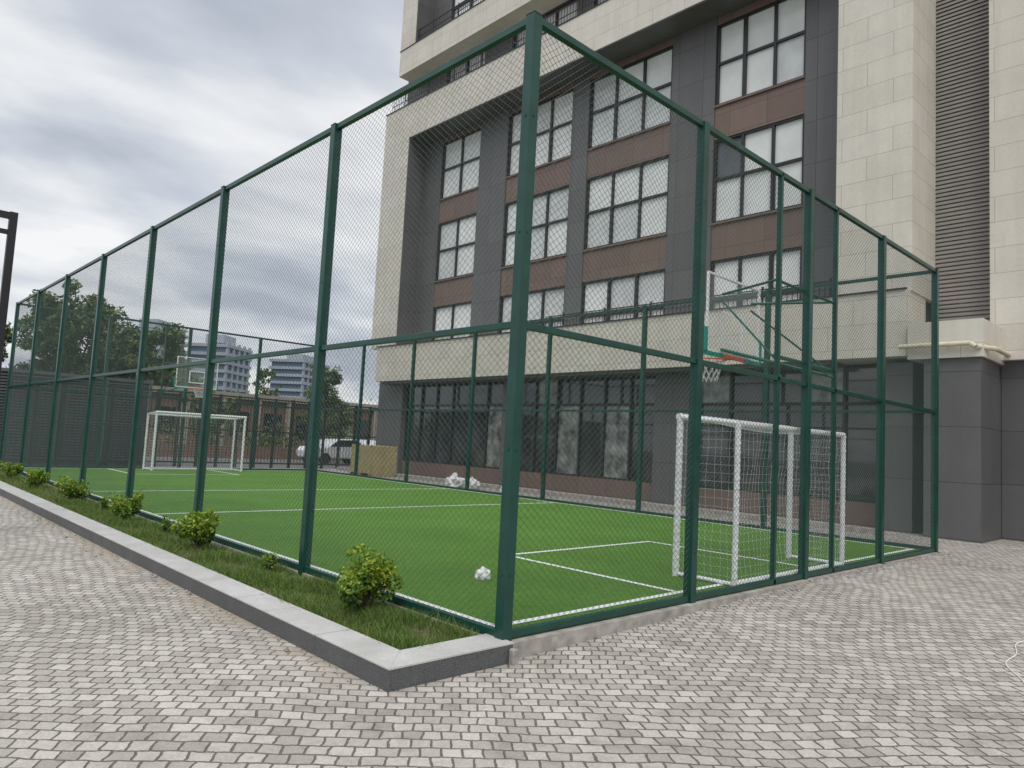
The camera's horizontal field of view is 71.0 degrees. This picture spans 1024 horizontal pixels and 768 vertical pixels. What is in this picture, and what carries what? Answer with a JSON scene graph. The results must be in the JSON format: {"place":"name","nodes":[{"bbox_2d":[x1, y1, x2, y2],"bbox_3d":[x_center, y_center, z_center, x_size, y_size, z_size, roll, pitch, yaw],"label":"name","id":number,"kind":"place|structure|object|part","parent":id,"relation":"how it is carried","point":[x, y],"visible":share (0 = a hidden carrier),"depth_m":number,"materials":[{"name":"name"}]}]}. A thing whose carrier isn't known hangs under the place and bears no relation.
{"place":"outdoors","nodes":[
{"label":"outdoors","id":0,"kind":"place"},
{"bbox_2d":[122,318,188,386],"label":"distant apartment tower","id":1,"kind":"structure","parent":0,"point":[153,325],"depth_m":248.04,"materials":[{"name":"concrete"}]},
{"bbox_2d":[0,0,408,404],"label":"sky","id":2,"kind":"structure","parent":0,"point":[118,117],"materials":[{"name":"grey"}]},
{"bbox_2d":[185,334,252,393],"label":"distant apartment tower","id":3,"kind":"structure","parent":0,"point":[232,349],"depth_m":254.19,"materials":[{"name":"concrete"}]},
{"bbox_2d":[142,456,349,468],"bbox_3d":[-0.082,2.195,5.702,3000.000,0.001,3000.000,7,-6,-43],"label":"ground","id":4,"kind":"structure","parent":0,"point":[229,459],"depth_m":36.67,"materials":[{"name":"concrete"}]},
{"bbox_2d":[2,321,39,369],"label":"broadleaf tree","id":5,"kind":"object","parent":4,"relation":"on","point":[8,335],"visible":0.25,"depth_m":55.02,"materials":[{"name":"green plant"}]},
{"bbox_2d":[12,279,137,377],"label":"broadleaf tree","id":6,"kind":"object","parent":4,"relation":"on","point":[79,330],"visible":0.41,"depth_m":53.15,"materials":[{"name":"green plant"}]},
{"bbox_2d":[0,367,153,466],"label":"corrugated shed","id":7,"kind":"structure","parent":4,"relation":"on","point":[3,379],"depth_m":27.31,"materials":[{"name":"grey metal"}]},
{"bbox_2d":[82,320,191,386],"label":"broadleaf tree","id":8,"kind":"object","parent":4,"relation":"on","point":[171,373],"visible":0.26,"depth_m":59.34,"materials":[{"name":"green plant"}]},
{"bbox_2d":[145,353,203,386],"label":"broadleaf tree","id":9,"kind":"object","parent":4,"relation":"on","point":[191,379],"visible":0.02,"depth_m":65.20,"materials":[{"name":"green plant"}]},
{"bbox_2d":[3,377,376,468],"bbox_3d":[-11.790,2.030,29.775,15.300,3.150,0.100,7,-6,-43],"label":"dark metal fence","id":10,"kind":"object","parent":4,"relation":"on","point":[236,433],"visible":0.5,"depth_m":29.44,"materials":[{"name":"metal"}]},
{"bbox_2d":[181,384,241,444],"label":"broadleaf tree","id":11,"kind":"object","parent":4,"relation":"on","point":[212,410],"visible":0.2,"depth_m":44.66,"materials":[{"name":"green plant"}]},
{"bbox_2d":[143,443,341,460],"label":"garden wall","id":12,"kind":"structure","parent":4,"relation":"on","point":[245,452],"depth_m":42.21,"materials":[{"name":"brown brick"}]},
{"bbox_2d":[147,392,372,447],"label":"walls","id":13,"kind":"structure","parent":4,"relation":"on","point":[229,436],"depth_m":51.08,"materials":[{"name":"brown brick"}]},
{"bbox_2d":[153,406,367,439],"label":"windows","id":14,"kind":"structure","parent":13,"relation":"attached to","point":[300,437],"depth_m":52.28,"materials":[{"name":"glass"}]},
{"bbox_2d":[144,386,377,447],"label":"cornice pilasters","id":15,"kind":"object","parent":13,"relation":"attached to","point":[275,397],"visible":0.12,"depth_m":51.85,"materials":[{"name":"beige stone"}]},
{"bbox_2d":[149,407,375,447],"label":"hedge","id":16,"kind":"object","parent":4,"relation":"on","point":[276,437],"visible":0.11,"depth_m":45.18,"materials":[{"name":"green plant"}]},
{"bbox_2d":[252,368,282,395],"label":"broadleaf tree","id":17,"kind":"object","parent":4,"relation":"on","point":[264,387],"visible":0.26,"depth_m":58.35,"materials":[{"name":"green plant"}]},
{"bbox_2d":[294,363,345,438],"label":"broadleaf tree","id":18,"kind":"object","parent":4,"relation":"on","point":[329,392],"visible":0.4,"depth_m":42.81,"materials":[{"name":"green plant"}]},
{"bbox_2d":[296,439,362,463],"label":"parked car","id":19,"kind":"object","parent":4,"relation":"on","point":[328,446],"visible":0.19,"depth_m":40.04,"materials":[{"name":"white paint"}]},
{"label":"side windows","id":20,"kind":"part","parent":19,"relation":"part of","materials":[{"name":"black glass"}]},
{"bbox_2d":[321,394,353,438],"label":"broadleaf tree","id":21,"kind":"object","parent":4,"relation":"on","point":[344,426],"visible":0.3,"depth_m":52.09,"materials":[{"name":"green plant"}]},
{"bbox_2d":[360,439,375,444],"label":"parked car","id":22,"kind":"object","parent":4,"relation":"on","point":[372,442],"visible":0.02,"depth_m":44.54,"materials":[{"name":"white paint"}]},
{"bbox_2d":[376,0,1023,542],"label":"grey walls","id":23,"kind":"structure","parent":4,"relation":"on","point":[980,486],"depth_m":21.94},
{"bbox_2d":[401,0,874,527],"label":"spandrels","id":24,"kind":"object","parent":23,"relation":"attached to","point":[773,104],"visible":0.47,"depth_m":23.68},
{"bbox_2d":[377,0,907,502],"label":"window frames","id":25,"kind":"structure","parent":23,"relation":"attached to","point":[745,54],"depth_m":24.14,"materials":[{"name":"black metal"}]},
{"bbox_2d":[435,0,804,339],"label":"window panes","id":26,"kind":"object","parent":25,"relation":"in","point":[791,20],"visible":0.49,"depth_m":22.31,"materials":[{"name":"glass"}]},
{"bbox_2d":[405,367,876,500],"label":"shop glazing","id":27,"kind":"structure","parent":25,"relation":"attached to","point":[553,423],"depth_m":22.43,"materials":[{"name":"black glass"}]},
{"bbox_2d":[486,368,842,478],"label":"shop glazing","id":28,"kind":"structure","parent":25,"relation":"attached to","point":[561,434],"depth_m":23.66,"materials":[{"name":"grey glass"}]},
{"bbox_2d":[717,136,741,178],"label":"window panes","id":29,"kind":"object","parent":25,"relation":"attached to","point":[731,158],"visible":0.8,"depth_m":21.76,"materials":[{"name":"grey glass"}]},
{"bbox_2d":[371,0,1023,381],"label":"stone frame","id":30,"kind":"object","parent":23,"relation":"on","point":[886,147],"visible":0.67,"depth_m":17.82,"materials":[{"name":"beige stone"}]},
{"bbox_2d":[392,0,831,326],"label":"railings","id":31,"kind":"object","parent":30,"relation":"on","point":[512,46],"visible":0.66,"depth_m":26.02,"materials":[{"name":"black metal"}]},
{"bbox_2d":[898,340,1010,356],"bbox_3d":[10.040,-0.782,15.756,2.586,0.187,1.164,3,-5,1],"label":"drain pipe","id":32,"kind":"object","parent":30,"relation":"attached to","point":[972,344],"visible":0.88,"depth_m":15.50,"materials":[{"name":"white metal"}]},
{"bbox_2d":[935,0,989,320],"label":"louvers","id":33,"kind":"object","parent":30,"relation":"attached to","point":[962,237],"visible":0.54,"depth_m":17.64,"materials":[{"name":"metal"}]},
{"bbox_2d":[267,354,329,398],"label":"distant apartment tower","id":34,"kind":"structure","parent":0,"point":[292,384],"depth_m":293.35,"materials":[{"name":"concrete"}]},
{"bbox_2d":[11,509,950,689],"bbox_3d":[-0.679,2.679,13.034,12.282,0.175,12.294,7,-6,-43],"label":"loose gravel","id":35,"kind":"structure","parent":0,"point":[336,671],"depth_m":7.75,"materials":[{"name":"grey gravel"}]},
{"bbox_2d":[0,467,1023,767],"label":"paved plaza","id":36,"kind":"structure","parent":0,"point":[106,661],"depth_m":5.04,"materials":[{"name":"grey stone"}]},
{"bbox_2d":[0,210,18,376],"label":"black steel gantry","id":37,"kind":"object","parent":36,"relation":"on","point":[10,231],"visible":1,"depth_m":10.45,"materials":[{"name":"black metal"}]},
{"bbox_2d":[0,467,478,650],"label":"planter grass","id":38,"kind":"structure","parent":36,"relation":"on","point":[298,591],"depth_m":7.37,"materials":[{"name":"green plant"}]},
{"bbox_2d":[1,461,22,477],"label":"evergreen shrub","id":39,"kind":"object","parent":38,"relation":"on","point":[11,470],"visible":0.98,"depth_m":18.85,"materials":[{"name":"green plant"}]},
{"bbox_2d":[25,468,50,486],"bbox_3d":[-10.934,2.167,16.553,0.517,0.499,0.483,7,-6,-43],"label":"evergreen shrub","id":40,"kind":"object","parent":38,"relation":"on","point":[40,477],"visible":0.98,"depth_m":16.46,"materials":[{"name":"green plant"}]},
{"bbox_2d":[54,476,92,499],"bbox_3d":[-8.620,2.068,14.146,0.683,0.539,0.533,7,-6,-43],"label":"evergreen shrub","id":41,"kind":"object","parent":38,"relation":"on","point":[72,489],"visible":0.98,"depth_m":14.06,"materials":[{"name":"green plant"}]},
{"bbox_2d":[99,497,109,509],"bbox_3d":[-7.368,2.165,12.996,0.172,0.283,0.179,7,-6,-43],"label":"evergreen shrub","id":42,"kind":"object","parent":38,"relation":"on","point":[104,504],"visible":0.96,"depth_m":12.97,"materials":[{"name":"green plant"}]},
{"bbox_2d":[108,491,144,519],"bbox_3d":[-6.319,1.987,11.681,0.545,0.529,0.535,3,-5,-3],"label":"evergreen shrub","id":43,"kind":"object","parent":38,"relation":"on","point":[129,508],"visible":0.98,"depth_m":11.65,"materials":[{"name":"green plant"}]},
{"bbox_2d":[158,515,170,532],"bbox_3d":[-5.103,2.072,10.585,0.209,0.303,0.180,5,-5,-19],"label":"evergreen shrub","id":44,"kind":"object","parent":38,"relation":"on","point":[165,526],"visible":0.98,"depth_m":10.57,"materials":[{"name":"green plant"}]},
{"bbox_2d":[170,509,220,551],"bbox_3d":[-4.088,1.896,9.314,0.641,0.548,0.524,7,-6,-43],"label":"evergreen shrub","id":45,"kind":"object","parent":38,"relation":"on","point":[198,529],"visible":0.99,"depth_m":9.23,"materials":[{"name":"green plant"}]},
{"bbox_2d":[262,551,280,572],"bbox_3d":[-2.713,2.012,8.081,0.242,0.254,0.188,7,-6,-43],"label":"evergreen shrub","id":46,"kind":"object","parent":38,"relation":"on","point":[269,561],"visible":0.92,"depth_m":8.08,"materials":[{"name":"green plant"}]},
{"bbox_2d":[333,543,404,612],"bbox_3d":[-1.382,1.758,6.496,0.568,0.637,0.756,-1,-6,37],"label":"evergreen shrub","id":47,"kind":"object","parent":38,"relation":"on","point":[364,580],"visible":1,"depth_m":6.42,"materials":[{"name":"green plant"}]},
{"bbox_2d":[0,481,517,691],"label":"planter kerb","id":48,"kind":"structure","parent":36,"relation":"on","point":[382,666],"depth_m":5.84,"materials":[{"name":"concrete"}]},
{"bbox_2d":[349,444,397,476],"bbox_3d":[-5.569,3.067,28.907,1.280,1.220,1.460,7,-6,-43],"label":"plywood crate","id":49,"kind":"object","parent":36,"relation":"on","point":[382,462],"visible":0.77,"depth_m":28.39,"materials":[{"name":"brown wood"}]},
{"bbox_2d":[445,473,464,486],"bbox_3d":[-1.951,3.254,24.449,0.648,0.496,0.651,7,-6,-43],"label":"plastic bag","id":50,"kind":"object","parent":36,"relation":"on","point":[450,481],"visible":0.64,"depth_m":24.30,"materials":[{"name":"white plastic"}]},
{"bbox_2d":[0,10,939,640],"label":"chain link sports cage","id":51,"kind":"object","parent":36,"relation":"on","point":[534,24],"visible":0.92,"depth_m":9.04,"materials":[{"name":"metal"}]},
{"bbox_2d":[161,356,218,397],"bbox_3d":[-11.396,-0.213,25.840,1.759,1.432,1.576,7,-6,-43],"label":"basketball hoop","id":52,"kind":"object","parent":51,"relation":"attached to","point":[182,387],"visible":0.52,"depth_m":25.61,"materials":[{"name":"clear glass"}]},
{"bbox_2d":[703,271,833,381],"bbox_3d":[3.398,-0.745,10.182,1.902,1.432,1.578,7,-6,-43],"label":"basketball hoop","id":53,"kind":"object","parent":51,"relation":"attached to","point":[717,354],"visible":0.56,"depth_m":10.06,"materials":[{"name":"white paint"}]},
{"bbox_2d":[469,478,479,488],"bbox_3d":[-1.317,3.284,23.962,0.544,0.421,0.564,7,-6,-43],"label":"plastic bag","id":54,"kind":"object","parent":36,"relation":"on","point":[474,482],"visible":0.62,"depth_m":23.78,"materials":[{"name":"white plastic"}]},
{"bbox_2d":[21,467,930,638],"bbox_3d":[-4.165,2.960,17.739,10.720,0.300,23.100,7,-6,-43],"label":"artificial turf pitch","id":55,"kind":"object","parent":36,"relation":"on","point":[419,563],"visible":0.31,"depth_m":11.88,"materials":[{"name":"green plastic"}]},
{"bbox_2d":[142,410,246,471],"bbox_3d":[-11.402,2.084,25.925,3.201,2.052,0.992,7,-6,-43],"label":"football goal","id":56,"kind":"object","parent":55,"relation":"on","point":[199,416],"visible":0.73,"depth_m":25.94,"materials":[{"name":"white paint"}]},
{"bbox_2d":[23,468,912,626],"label":"pitch line markings","id":57,"kind":"object","parent":55,"relation":"on","point":[550,615],"visible":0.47,"depth_m":8.99,"materials":[{"name":"white paint"}]},
{"bbox_2d":[20,475,941,658],"bbox_3d":[-4.147,2.970,17.755,10.910,0.285,23.300,7,-6,-43],"label":"concrete pitch edging","id":58,"kind":"object","parent":55,"relation":"on","point":[529,645],"visible":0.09,"depth_m":6.76,"materials":[{"name":"grey concrete"}]},
{"bbox_2d":[474,566,490,579],"bbox_3d":[-0.332,2.143,8.156,0.196,0.147,0.188,7,-6,-43],"label":"plastic bag","id":59,"kind":"object","parent":55,"relation":"on","point":[485,573],"visible":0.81,"depth_m":8.11,"materials":[{"name":"white plastic"}]},
{"bbox_2d":[672,413,845,585],"bbox_3d":[3.504,1.526,9.895,3.201,2.052,0.902,7,-6,-43],"label":"football goal","id":60,"kind":"object","parent":55,"relation":"on","point":[789,433],"visible":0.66,"depth_m":9.12,"materials":[{"name":"white paint"}]},
{"bbox_2d":[336,467,874,534],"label":"concrete kerb","id":61,"kind":"structure","parent":36,"relation":"on","point":[557,494],"depth_m":19.87,"materials":[{"name":"grey concrete"}]},
{"bbox_2d":[845,0,988,367],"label":"facade","id":62,"kind":"object","parent":36,"relation":"on","point":[927,312],"visible":0.04,"depth_m":18.01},
{"bbox_2d":[1005,641,1023,682],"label":"white cable","id":63,"kind":"object","parent":36,"relation":"on","point":[1011,658],"visible":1,"depth_m":6.09,"materials":[{"name":"paint"}]}
]}

